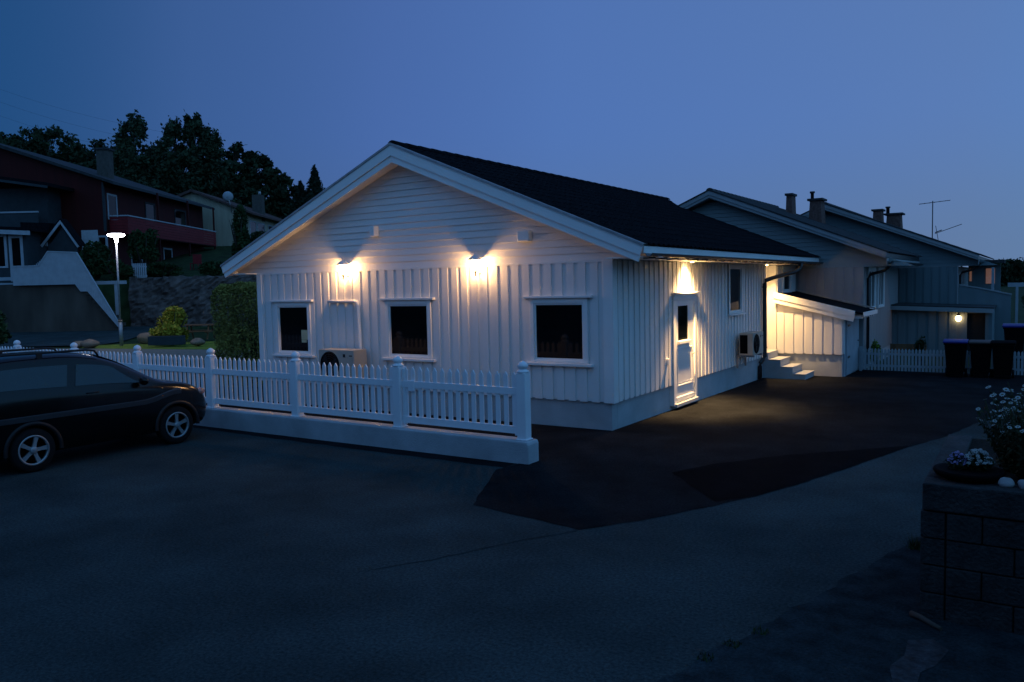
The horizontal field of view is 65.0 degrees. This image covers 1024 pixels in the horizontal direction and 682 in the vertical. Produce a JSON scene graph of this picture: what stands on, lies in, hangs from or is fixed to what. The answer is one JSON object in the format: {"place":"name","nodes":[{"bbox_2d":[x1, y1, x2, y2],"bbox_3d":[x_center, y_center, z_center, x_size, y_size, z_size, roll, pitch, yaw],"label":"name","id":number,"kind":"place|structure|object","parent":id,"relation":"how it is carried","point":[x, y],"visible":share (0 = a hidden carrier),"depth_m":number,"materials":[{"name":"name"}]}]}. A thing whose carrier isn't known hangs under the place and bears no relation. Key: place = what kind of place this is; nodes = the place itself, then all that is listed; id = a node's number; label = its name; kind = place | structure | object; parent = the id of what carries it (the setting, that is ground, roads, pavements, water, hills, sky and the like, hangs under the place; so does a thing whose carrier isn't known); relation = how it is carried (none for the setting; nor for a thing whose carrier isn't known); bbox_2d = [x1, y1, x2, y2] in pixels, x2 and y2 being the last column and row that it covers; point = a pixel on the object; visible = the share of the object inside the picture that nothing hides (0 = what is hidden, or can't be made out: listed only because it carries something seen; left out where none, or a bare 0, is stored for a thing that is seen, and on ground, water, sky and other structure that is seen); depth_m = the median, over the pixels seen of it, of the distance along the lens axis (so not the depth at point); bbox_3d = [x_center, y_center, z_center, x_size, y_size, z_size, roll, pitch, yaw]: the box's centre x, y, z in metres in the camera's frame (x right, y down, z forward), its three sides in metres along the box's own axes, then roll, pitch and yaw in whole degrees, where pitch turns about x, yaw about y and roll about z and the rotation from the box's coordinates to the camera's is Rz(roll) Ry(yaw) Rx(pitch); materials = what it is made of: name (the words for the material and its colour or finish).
{"place":"outdoors","nodes":[
{"label":"outdoors","id":0,"kind":"place"},
{"bbox_2d":[0,326,156,346],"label":"side road","id":1,"kind":"structure","parent":0,"point":[65,338],"depth_m":44.78,"materials":[{"name":"asphalt"}]},
{"bbox_2d":[22,348,257,359],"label":"garden path","id":2,"kind":"structure","parent":0,"point":[194,353],"depth_m":33.88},
{"bbox_2d":[81,341,258,349],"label":"lawn","id":3,"kind":"structure","parent":0,"point":[206,345],"depth_m":37.79,"materials":[{"name":"green plant"}]},
{"bbox_2d":[80,339,99,348],"bbox_3d":[-19.724,0.137,37.485,1.066,0.498,0.703,1,5,33],"label":"boulder","id":4,"kind":"object","parent":3,"relation":"on","point":[89,344],"visible":0.94,"depth_m":37.21,"materials":[{"name":"stone"}]},
{"bbox_2d":[107,233,124,345],"bbox_3d":[-18.481,-2.423,37.793,0.760,5.310,0.760,-1,4,0],"label":"street lamp","id":5,"kind":"object","parent":3,"relation":"on","point":[116,236],"visible":1,"depth_m":37.75,"materials":[{"name":"metal"}]},
{"bbox_2d":[137,332,150,343],"bbox_3d":[-18.282,-0.127,40.258,0.998,0.606,0.808,1,5,33],"label":"boulder","id":6,"kind":"object","parent":3,"relation":"on","point":[142,338],"visible":0.63,"depth_m":39.95,"materials":[{"name":"stone"}]},
{"bbox_2d":[148,335,185,345],"bbox_3d":[-16.055,-0.033,37.360,1.600,0.430,0.400,-1,4,0],"label":"planter box","id":7,"kind":"object","parent":3,"relation":"on","point":[169,340],"visible":1,"depth_m":37.16,"materials":[{"name":"grey stone"}]},
{"bbox_2d":[148,306,189,345],"bbox_3d":[-16.244,-0.729,38.371,1.822,1.938,1.838,-5,5,-42],"label":"bush","id":8,"kind":"object","parent":3,"relation":"on","point":[175,319],"visible":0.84,"depth_m":38.19,"materials":[{"name":"green plant"}]},
{"bbox_2d":[182,324,214,338],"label":"picnic table","id":9,"kind":"object","parent":3,"relation":"on","point":[208,331],"visible":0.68,"depth_m":41.32,"materials":[{"name":"wood"}]},
{"bbox_2d":[0,363,1023,681],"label":"street","id":10,"kind":"structure","parent":0,"point":[202,555],"depth_m":6.85,"materials":[{"name":"asphalt"}]},
{"bbox_2d":[0,347,205,471],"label":"parked car","id":11,"kind":"object","parent":10,"relation":"on","point":[51,402],"visible":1,"depth_m":11.43,"materials":[{"name":"black paint"}]},
{"bbox_2d":[193,425,514,466],"bbox_3d":[-3.027,1.581,12.561,7.180,0.001,0.295,1,5,33],"label":"asphalt strip","id":12,"kind":"object","parent":10,"relation":"on","point":[438,456],"visible":0.94,"depth_m":11.88,"materials":[{"name":"asphalt"}]},
{"bbox_2d":[359,530,577,571],"bbox_3d":[-0.321,1.884,7.246,2.173,0.001,0.079,-3,4,-28],"label":"street seam","id":13,"kind":"object","parent":10,"relation":"on","point":[489,546],"visible":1,"depth_m":7.34,"materials":[{"name":"asphalt"}]},
{"bbox_2d":[0,246,1023,371],"bbox_3d":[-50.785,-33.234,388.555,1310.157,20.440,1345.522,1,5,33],"label":"ground","id":14,"kind":"structure","parent":0,"point":[209,254],"depth_m":50.21,"materials":[{"name":"green plant"}]},
{"bbox_2d":[0,310,12,344],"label":"shrub","id":15,"kind":"object","parent":14,"relation":"on","point":[5,335],"visible":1,"depth_m":37.74,"materials":[{"name":"green plant"}]},
{"bbox_2d":[0,128,28,150],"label":"tree","id":16,"kind":"object","parent":14,"relation":"on","point":[13,139],"visible":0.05,"depth_m":92.31,"materials":[{"name":"green plant"}]},
{"bbox_2d":[0,176,73,284],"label":"house","id":17,"kind":"structure","parent":14,"relation":"on","point":[20,246],"depth_m":51.85,"materials":[{"name":"grey wood"}]},
{"bbox_2d":[0,234,8,267],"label":"window","id":18,"kind":"structure","parent":17,"relation":"in","point":[3,239],"depth_m":49.87,"materials":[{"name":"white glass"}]},
{"bbox_2d":[8,235,23,281],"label":"window","id":19,"kind":"structure","parent":17,"relation":"in","point":[16,254],"depth_m":49.86,"materials":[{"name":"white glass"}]},
{"bbox_2d":[20,218,84,252],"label":"porch","id":20,"kind":"object","parent":17,"relation":"attached to","point":[66,238],"visible":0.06,"depth_m":51.65,"materials":[{"name":"grey wood"}]},
{"bbox_2d":[1,124,89,163],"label":"tree","id":21,"kind":"object","parent":14,"relation":"on","point":[40,140],"visible":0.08,"depth_m":94.84,"materials":[{"name":"green plant"}]},
{"bbox_2d":[0,284,123,331],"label":"concrete wall","id":22,"kind":"structure","parent":14,"relation":"on","point":[48,308],"depth_m":47.24,"materials":[{"name":"concrete"}]},
{"bbox_2d":[12,251,125,325],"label":"outdoor staircase","id":23,"kind":"structure","parent":22,"relation":"attached to","point":[56,268],"depth_m":46.81,"materials":[{"name":"concrete"}]},
{"bbox_2d":[59,138,108,164],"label":"tree","id":24,"kind":"object","parent":14,"relation":"on","point":[75,147],"visible":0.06,"depth_m":93.48,"materials":[{"name":"green plant"}]},
{"bbox_2d":[78,240,112,279],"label":"shrub","id":25,"kind":"object","parent":14,"relation":"on","point":[95,256],"visible":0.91,"depth_m":51.73,"materials":[{"name":"green plant"}]},
{"bbox_2d":[74,158,139,181],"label":"tree","id":26,"kind":"object","parent":14,"relation":"on","point":[92,164],"depth_m":88.30,"materials":[{"name":"green plant"}]},
{"bbox_2d":[0,143,215,272],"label":"house","id":27,"kind":"structure","parent":14,"relation":"on","point":[101,202],"depth_m":56.18,"materials":[{"name":"red painted wood"},{"name":"weathered grey tile"},{"name":"dark glass"}]},
{"bbox_2d":[107,193,117,219],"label":"window","id":28,"kind":"structure","parent":27,"relation":"in","point":[112,207],"depth_m":55.50,"materials":[{"name":"white glass"}]},
{"bbox_2d":[145,202,155,226],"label":"window","id":29,"kind":"structure","parent":27,"relation":"in","point":[149,207],"depth_m":61.35,"materials":[{"name":"grey glass"}]},
{"bbox_2d":[163,248,172,259],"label":"window","id":30,"kind":"structure","parent":27,"relation":"in","point":[167,252],"depth_m":64.27,"materials":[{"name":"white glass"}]},
{"bbox_2d":[174,208,185,231],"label":"window","id":31,"kind":"structure","parent":27,"relation":"in","point":[179,215],"depth_m":66.94,"materials":[{"name":"black glass"}]},
{"bbox_2d":[95,281,126,318],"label":"carport beam","id":32,"kind":"structure","parent":14,"relation":"on","point":[115,291],"depth_m":48.08,"materials":[{"name":"wood"}]},
{"bbox_2d":[106,259,136,280],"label":"shrub","id":33,"kind":"object","parent":14,"relation":"on","point":[126,272],"visible":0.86,"depth_m":50.99,"materials":[{"name":"green plant"}]},
{"bbox_2d":[108,109,161,172],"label":"tree","id":34,"kind":"object","parent":14,"relation":"on","point":[126,144],"visible":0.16,"depth_m":91.78,"materials":[{"name":"green plant"}]},
{"bbox_2d":[132,263,146,277],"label":"garden gate","id":35,"kind":"structure","parent":14,"relation":"on","point":[143,274],"depth_m":51.28,"materials":[{"name":"wood"}]},
{"bbox_2d":[126,228,160,267],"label":"shrub","id":36,"kind":"object","parent":14,"relation":"on","point":[142,245],"visible":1,"depth_m":53.37,"materials":[{"name":"green plant"}]},
{"bbox_2d":[114,152,185,193],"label":"tree","id":37,"kind":"object","parent":14,"relation":"on","point":[141,160],"visible":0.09,"depth_m":89.06,"materials":[{"name":"green plant"}]},
{"bbox_2d":[140,261,183,276],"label":"shrub","id":38,"kind":"object","parent":14,"relation":"on","point":[166,269],"visible":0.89,"depth_m":52.51,"materials":[{"name":"green plant"}]},
{"bbox_2d":[148,115,200,176],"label":"tree","id":39,"kind":"object","parent":14,"relation":"on","point":[173,133],"visible":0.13,"depth_m":92.37,"materials":[{"name":"green plant"}]},
{"bbox_2d":[130,150,241,198],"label":"tree","id":40,"kind":"object","parent":14,"relation":"on","point":[166,170],"visible":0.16,"depth_m":86.55,"materials":[{"name":"green plant"}]},
{"bbox_2d":[175,110,208,170],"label":"tree","id":41,"kind":"object","parent":14,"relation":"on","point":[192,128],"visible":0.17,"depth_m":93.63,"materials":[{"name":"green plant"}]},
{"bbox_2d":[128,275,257,326],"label":"retaining wall","id":42,"kind":"structure","parent":14,"relation":"on","point":[149,298],"depth_m":49.71,"materials":[{"name":"stone"}]},
{"bbox_2d":[190,254,201,269],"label":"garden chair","id":43,"kind":"object","parent":14,"relation":"on","point":[197,258],"visible":0.83,"depth_m":56.47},
{"bbox_2d":[190,123,227,172],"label":"tree","id":44,"kind":"object","parent":14,"relation":"on","point":[210,144],"visible":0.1,"depth_m":92.36,"materials":[{"name":"green plant"}]},
{"bbox_2d":[195,260,223,275],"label":"shrub","id":45,"kind":"object","parent":14,"relation":"on","point":[212,268],"visible":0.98,"depth_m":51.54,"materials":[{"name":"green plant"}]},
{"bbox_2d":[175,165,266,212],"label":"tree","id":46,"kind":"object","parent":14,"relation":"on","point":[222,182],"visible":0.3,"depth_m":86.27,"materials":[{"name":"green plant"}]},
{"bbox_2d":[176,189,282,245],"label":"house","id":47,"kind":"structure","parent":14,"relation":"on","point":[259,218],"depth_m":74.42,"materials":[{"name":"wood"}]},
{"bbox_2d":[197,141,273,212],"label":"tree","id":48,"kind":"object","parent":14,"relation":"on","point":[232,164],"visible":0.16,"depth_m":91.67,"materials":[{"name":"green plant"}]},
{"bbox_2d":[210,281,262,386],"bbox_3d":[-6.787,-0.176,21.026,1.607,2.808,1.869,-1,4,0],"label":"hedge","id":49,"kind":"object","parent":14,"relation":"on","point":[240,334],"visible":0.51,"depth_m":20.25,"materials":[{"name":"green plant"}]},
{"bbox_2d":[229,204,250,255],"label":"shrub","id":50,"kind":"object","parent":14,"relation":"on","point":[241,236],"visible":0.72,"depth_m":59.19,"materials":[{"name":"green plant"}]},
{"bbox_2d":[231,151,289,217],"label":"tree","id":51,"kind":"object","parent":14,"relation":"on","point":[265,165],"visible":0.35,"depth_m":91.12,"materials":[{"name":"green plant"}]},
{"bbox_2d":[262,173,296,216],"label":"tree","id":52,"kind":"object","parent":14,"relation":"on","point":[284,207],"visible":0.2,"depth_m":92.85,"materials":[{"name":"green plant"}]},
{"bbox_2d":[276,192,296,218],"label":"spruce tree","id":53,"kind":"object","parent":14,"relation":"on","point":[289,201],"visible":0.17,"depth_m":92.55,"materials":[{"name":"green plant"}]},
{"bbox_2d":[292,180,307,208],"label":"spruce tree","id":54,"kind":"object","parent":14,"relation":"on","point":[301,193],"visible":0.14,"depth_m":93.53,"materials":[{"name":"green plant"}]},
{"bbox_2d":[299,164,325,205],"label":"spruce tree","id":55,"kind":"object","parent":14,"relation":"on","point":[314,188],"visible":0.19,"depth_m":93.44,"materials":[{"name":"green plant"}]},
{"bbox_2d":[193,405,538,463],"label":"fence wall","id":56,"kind":"structure","parent":14,"relation":"on","point":[502,448],"depth_m":12.08,"materials":[{"name":"paint"}]},
{"bbox_2d":[0,340,532,440],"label":"picket fence","id":57,"kind":"object","parent":56,"relation":"on","point":[399,383],"visible":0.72,"depth_m":12.48,"materials":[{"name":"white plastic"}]},
{"bbox_2d":[220,140,822,430],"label":"house","id":58,"kind":"structure","parent":14,"relation":"on","point":[573,313],"depth_m":14.73,"materials":[{"name":"white paint"}]},
{"bbox_2d":[269,300,314,357],"bbox_3d":[-4.557,-0.264,16.774,1.250,1.187,0.165,1,5,33],"label":"window","id":59,"kind":"structure","parent":58,"relation":"in","point":[292,317],"depth_m":16.78,"materials":[{"name":"white paint"}]},
{"bbox_2d":[319,300,366,393],"bbox_3d":[-3.330,0.141,15.710,1.060,1.884,0.493,1,5,33],"label":"heat pump","id":60,"kind":"object","parent":58,"relation":"attached to","point":[345,356],"visible":0.58,"depth_m":15.52,"materials":[{"name":"beige metal"}]},
{"bbox_2d":[379,297,435,361],"bbox_3d":[-1.938,-0.219,15.079,1.310,1.187,0.165,1,5,33],"label":"window","id":61,"kind":"structure","parent":58,"relation":"in","point":[408,321],"depth_m":15.07,"materials":[{"name":"white paint"}]},
{"bbox_2d":[468,253,481,275],"bbox_3d":[-0.641,-1.330,13.981,0.250,0.410,0.250,1,5,33],"label":"wall lantern","id":62,"kind":"object","parent":58,"relation":"attached to","point":[474,257],"depth_m":13.97,"materials":[{"name":"white paint"}]},
{"bbox_2d":[523,295,593,367],"bbox_3d":[0.778,-0.171,13.322,1.300,1.167,0.165,1,5,33],"label":"window","id":63,"kind":"structure","parent":58,"relation":"in","point":[559,325],"depth_m":13.31,"materials":[{"name":"white paint"}]},
{"bbox_2d":[676,299,694,402],"bbox_3d":[3.312,0.172,15.451,0.156,1.930,0.980,1,5,33],"label":"door","id":64,"kind":"structure","parent":58,"relation":"in","point":[685,352],"depth_m":15.46,"materials":[{"name":"white paint"}]},
{"bbox_2d":[727,264,742,313],"bbox_3d":[4.977,-1.171,18.022,0.112,1.100,1.000,1,5,33],"label":"window","id":65,"kind":"structure","parent":58,"relation":"in","point":[735,271],"depth_m":18.07,"materials":[{"name":"white paint"}]},
{"bbox_2d":[737,331,762,367],"bbox_3d":[5.409,0.197,18.265,0.414,0.800,0.812,1,5,33],"label":"heat pump","id":66,"kind":"object","parent":58,"relation":"attached to","point":[750,343],"visible":1,"depth_m":17.95,"materials":[{"name":"beige metal"}]},
{"bbox_2d":[616,188,922,369],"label":"house","id":67,"kind":"structure","parent":14,"relation":"on","point":[846,270],"depth_m":22.43,"materials":[{"name":"grey paint"}]},
{"bbox_2d":[867,267,875,308],"bbox_3d":[10.068,-1.485,22.568,0.112,1.192,1.240,1,5,33],"label":"window","id":68,"kind":"structure","parent":67,"relation":"in","point":[869,269],"depth_m":22.76,"materials":[{"name":"white paint"}]},
{"bbox_2d":[877,267,884,307],"bbox_3d":[10.963,-1.601,23.949,0.112,1.192,1.140,1,5,33],"label":"window","id":69,"kind":"structure","parent":67,"relation":"in","point":[881,276],"depth_m":23.94,"materials":[{"name":"white paint"}]},
{"bbox_2d":[763,349,813,379],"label":"concrete steps","id":70,"kind":"structure","parent":14,"relation":"on","point":[775,365],"depth_m":20.05,"materials":[{"name":"grey paint"}]},
{"bbox_2d":[766,265,877,376],"bbox_3d":[7.322,-0.455,21.663,4.400,3.145,2.100,1,5,33],"label":"entrance annex","id":71,"kind":"object","parent":14,"relation":"on","point":[819,336],"visible":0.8,"depth_m":20.53,"materials":[{"name":"paint"}]},
{"bbox_2d":[782,266,791,292],"bbox_3d":[7.329,-1.645,21.529,0.112,0.704,0.930,1,5,33],"label":"window","id":72,"kind":"structure","parent":71,"relation":"in","point":[786,281],"depth_m":21.55,"materials":[{"name":"white paint"}]},
{"bbox_2d":[846,319,858,374],"bbox_3d":[8.871,0.058,20.863,0.085,1.480,1.630,1,5,33],"label":"storage door","id":73,"kind":"structure","parent":71,"relation":"in","point":[852,328],"depth_m":20.78,"materials":[{"name":"paint"}]},
{"bbox_2d":[870,339,880,368],"bbox_3d":[9.970,0.394,22.033,0.333,0.930,0.290,2,5,41],"label":"potted conifer","id":74,"kind":"object","parent":14,"relation":"on","point":[874,344],"visible":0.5,"depth_m":21.99,"materials":[{"name":"green plant"}]},
{"bbox_2d":[800,202,996,303],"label":"house","id":75,"kind":"structure","parent":14,"relation":"on","point":[933,278],"depth_m":27.36,"materials":[{"name":"grey paint"}]},
{"bbox_2d":[968,259,1004,290],"bbox_3d":[17.238,-1.490,29.329,1.250,2.900,1.000,1,5,33],"label":"terrace room","id":76,"kind":"object","parent":75,"relation":"attached to","point":[980,276],"visible":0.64,"depth_m":29.32,"materials":[{"name":"grey wood"}]},
{"bbox_2d":[890,344,926,369],"bbox_3d":[10.715,0.423,21.783,0.900,0.660,0.420,1,5,33],"label":"garden bench","id":77,"kind":"object","parent":14,"relation":"on","point":[907,347],"visible":0.38,"depth_m":21.95,"materials":[{"name":"wood"}]},
{"bbox_2d":[913,336,926,369],"bbox_3d":[10.892,0.368,21.424,0.330,1.025,0.374,-5,5,-44],"label":"shrub","id":78,"kind":"object","parent":14,"relation":"on","point":[918,346],"visible":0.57,"depth_m":21.41,"materials":[{"name":"green plant"}]},
{"bbox_2d":[959,267,1011,339],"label":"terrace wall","id":79,"kind":"structure","parent":14,"relation":"on","point":[968,294],"depth_m":26.32,"materials":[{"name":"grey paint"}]},
{"bbox_2d":[994,257,1023,285],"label":"tree","id":80,"kind":"object","parent":14,"relation":"on","point":[1010,267],"visible":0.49,"depth_m":115.43,"materials":[{"name":"green plant"}]},
{"bbox_2d":[1008,282,1023,322],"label":"rail fence","id":81,"kind":"object","parent":14,"relation":"on","point":[1016,285],"visible":0.74,"depth_m":35.23,"materials":[{"name":"wood"}]},
{"bbox_2d":[1012,361,1023,374],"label":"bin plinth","id":82,"kind":"structure","parent":14,"relation":"on","point":[1020,368],"depth_m":19.96,"materials":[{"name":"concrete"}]},
{"bbox_2d":[1002,323,1023,360],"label":"wheelie bin","id":83,"kind":"object","parent":82,"relation":"on","point":[1013,331],"visible":0.52,"depth_m":20.10,"materials":[{"name":"plastic"}]},
{"bbox_2d":[0,0,1023,267],"label":"sky","id":84,"kind":"structure","parent":0,"point":[863,106],"materials":[{"name":"blue"}]},
{"bbox_2d":[219,370,1023,529],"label":"driveway","id":85,"kind":"structure","parent":0,"point":[579,478],"depth_m":12.31,"materials":[{"name":"asphalt"}]},
{"bbox_2d":[672,446,906,501],"bbox_3d":[3.612,1.581,10.339,4.329,0.008,1.362,-4,5,-36],"label":"driveway patch","id":86,"kind":"object","parent":85,"relation":"on","point":[716,482],"visible":1,"depth_m":9.94,"materials":[{"name":"asphalt"}]},
{"bbox_2d":[859,346,945,371],"bbox_3d":[10.233,0.490,20.875,2.240,0.660,0.092,1,5,33],"label":"picket fence","id":87,"kind":"object","parent":85,"relation":"on","point":[878,365],"visible":0.9,"depth_m":20.89,"materials":[{"name":"white paint"}]},
{"bbox_2d":[943,339,968,377],"bbox_3d":[10.889,0.415,19.713,0.530,0.925,0.646,1,5,33],"label":"wheelie bin","id":88,"kind":"object","parent":85,"relation":"on","point":[955,353],"visible":0.94,"depth_m":19.51,"materials":[{"name":"plastic"}]},
{"bbox_2d":[968,340,991,377],"bbox_3d":[11.389,0.428,19.509,0.519,0.906,0.633,1,5,33],"label":"wheelie bin","id":89,"kind":"object","parent":85,"relation":"on","point":[980,352],"visible":0.86,"depth_m":19.31,"materials":[{"name":"plastic"}]},
{"bbox_2d":[965,351,1023,374],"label":"picket fence","id":90,"kind":"object","parent":85,"relation":"on","point":[1019,357],"visible":0.19,"depth_m":19.55,"materials":[{"name":"white paint"}]},
{"bbox_2d":[990,340,1015,378],"bbox_3d":[11.737,0.440,19.201,0.519,0.906,0.633,1,5,33],"label":"wheelie bin","id":91,"kind":"object","parent":85,"relation":"on","point":[1003,352],"visible":1,"depth_m":19.00,"materials":[{"name":"plastic"}]},
{"bbox_2d":[657,537,1023,681],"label":"verge","id":92,"kind":"structure","parent":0,"point":[863,626],"depth_m":5.22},
{"bbox_2d":[904,533,919,550],"bbox_3d":[3.524,1.750,7.016,0.217,0.131,0.216,1,5,33],"label":"grass tuft","id":93,"kind":"object","parent":92,"relation":"on","point":[913,545],"visible":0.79,"depth_m":7.00,"materials":[{"name":"green plant"}]},
{"bbox_2d":[889,639,948,681],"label":"worn patch","id":94,"kind":"object","parent":92,"relation":"on","point":[915,660],"visible":1,"depth_m":4.97,"materials":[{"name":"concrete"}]},
{"bbox_2d":[909,610,942,630],"bbox_3d":[2.834,1.913,5.497,0.044,0.045,0.264,-3,4,-18],"label":"pale branch","id":95,"kind":"object","parent":92,"relation":"on","point":[923,619],"visible":1,"depth_m":5.50,"materials":[{"name":"wood"}]},
{"bbox_2d":[920,434,1023,635],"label":"block wall","id":96,"kind":"structure","parent":92,"relation":"on","point":[972,555],"depth_m":5.42,"materials":[{"name":"grey concrete"}]},
{"bbox_2d":[933,462,1005,483],"bbox_3d":[3.197,0.927,5.624,0.450,0.065,0.450,1,5,33],"label":"plant bowl","id":97,"kind":"object","parent":96,"relation":"on","point":[993,474],"visible":0.88,"depth_m":5.51,"materials":[{"name":"plastic"}]},
{"bbox_2d":[943,451,968,469],"bbox_3d":[3.153,0.853,5.681,0.157,0.155,0.173,-3,4,-19],"label":"heather plant","id":98,"kind":"object","parent":97,"relation":"in","point":[957,460],"visible":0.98,"depth_m":5.65,"materials":[{"name":"purple plant"}]},
{"bbox_2d":[964,448,995,470],"bbox_3d":[3.269,0.843,5.632,0.224,0.179,0.216,1,5,33],"label":"heather plant","id":99,"kind":"object","parent":97,"relation":"in","point":[981,460],"visible":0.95,"depth_m":5.59,"materials":[{"name":"white plant"}]},
{"bbox_2d":[976,398,1023,471],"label":"daisy plant","id":100,"kind":"object","parent":96,"relation":"on","point":[1003,461],"visible":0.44,"depth_m":5.87,"materials":[{"name":"green plant"}]},
{"bbox_2d":[985,382,1023,467],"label":"daisy plant","id":101,"kind":"object","parent":96,"relation":"on","point":[1014,430],"visible":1,"depth_m":5.53,"materials":[{"name":"green plant"}]},
{"bbox_2d":[998,477,1014,487],"bbox_3d":[3.318,0.954,5.394,0.099,0.079,0.110,1,5,33],"label":"boulder","id":102,"kind":"object","parent":96,"relation":"on","point":[1006,482],"visible":0.9,"depth_m":5.36,"materials":[{"name":"white stone"}]},
{"bbox_2d":[995,420,1023,478],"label":"daisy plant","id":103,"kind":"object","parent":96,"relation":"on","point":[1017,471],"visible":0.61,"depth_m":5.69,"materials":[{"name":"green plant"}]},
{"bbox_2d":[890,302,996,354],"bbox_3d":[13.929,-0.435,26.126,3.050,1.612,2.300,1,5,33],"label":"porch","id":104,"kind":"object","parent":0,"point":[935,324],"visible":0.58,"depth_m":25.39,"materials":[{"name":"grey wood"}]},
{"bbox_2d":[967,313,984,354],"bbox_3d":[14.385,-0.218,24.905,0.490,1.300,0.040,1,5,33],"label":"door","id":105,"kind":"structure","parent":104,"relation":"in","point":[975,321],"depth_m":24.88,"materials":[{"name":"wood"}]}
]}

